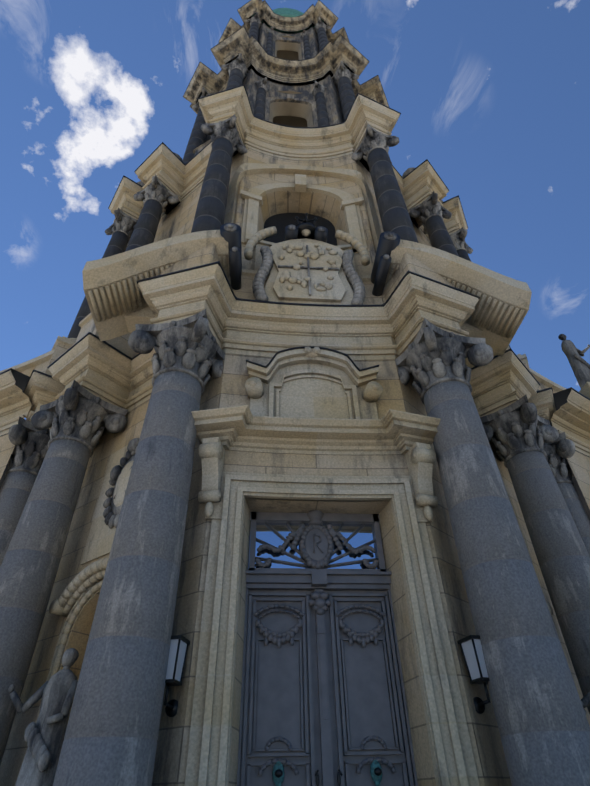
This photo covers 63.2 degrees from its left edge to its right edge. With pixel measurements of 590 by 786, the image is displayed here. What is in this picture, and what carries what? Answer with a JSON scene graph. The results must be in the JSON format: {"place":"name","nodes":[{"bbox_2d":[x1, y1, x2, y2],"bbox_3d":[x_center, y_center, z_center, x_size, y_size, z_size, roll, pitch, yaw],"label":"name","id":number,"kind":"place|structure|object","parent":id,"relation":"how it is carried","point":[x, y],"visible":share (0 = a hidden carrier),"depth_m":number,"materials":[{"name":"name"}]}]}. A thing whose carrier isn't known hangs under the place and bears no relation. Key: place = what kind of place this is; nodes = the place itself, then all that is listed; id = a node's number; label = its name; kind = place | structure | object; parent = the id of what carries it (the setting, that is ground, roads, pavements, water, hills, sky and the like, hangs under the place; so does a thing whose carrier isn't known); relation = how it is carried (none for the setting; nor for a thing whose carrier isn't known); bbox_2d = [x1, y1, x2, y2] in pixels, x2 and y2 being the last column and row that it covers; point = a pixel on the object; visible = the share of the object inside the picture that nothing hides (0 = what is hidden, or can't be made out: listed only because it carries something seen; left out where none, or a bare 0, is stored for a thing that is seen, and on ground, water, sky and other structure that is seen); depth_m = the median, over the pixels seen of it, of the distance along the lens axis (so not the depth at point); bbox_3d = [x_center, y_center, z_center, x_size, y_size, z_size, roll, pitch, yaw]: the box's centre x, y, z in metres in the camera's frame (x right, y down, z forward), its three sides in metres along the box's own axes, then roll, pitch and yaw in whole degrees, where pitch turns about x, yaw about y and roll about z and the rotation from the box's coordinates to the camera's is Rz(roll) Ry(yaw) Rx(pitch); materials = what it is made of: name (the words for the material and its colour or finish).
{"place":"outdoors","nodes":[
{"label":"outdoors","id":0,"kind":"place"},
{"bbox_2d":[0,0,589,419],"label":"sky","id":1,"kind":"structure","parent":0,"point":[494,94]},
{"label":"ground","id":2,"kind":"structure","parent":0,"visible":0},
{"bbox_2d":[0,12,589,785],"bbox_3d":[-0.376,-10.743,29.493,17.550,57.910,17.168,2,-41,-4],"label":"columns","id":3,"kind":"structure","parent":2,"relation":"on","point":[112,732],"depth_m":9.42,"materials":[{"name":"stone"}]},
{"bbox_2d":[0,0,589,785],"bbox_3d":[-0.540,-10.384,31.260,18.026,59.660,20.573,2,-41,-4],"label":"tower","id":4,"kind":"structure","parent":2,"relation":"on","point":[244,324],"depth_m":12.33,"materials":[{"name":"stone"}]},
{"bbox_2d":[8,3,589,785],"bbox_3d":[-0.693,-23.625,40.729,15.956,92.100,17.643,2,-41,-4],"label":"decorative stone trim","id":5,"kind":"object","parent":4,"relation":"attached to","point":[324,703],"visible":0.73,"depth_m":9.27,"materials":[{"name":"stone"}]},
{"bbox_2d":[0,334,589,519],"bbox_3d":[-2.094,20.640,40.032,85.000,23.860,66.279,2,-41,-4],"label":"church","id":6,"kind":"structure","parent":2,"relation":"on","point":[570,418],"depth_m":15.40,"materials":[{"name":"stone"}]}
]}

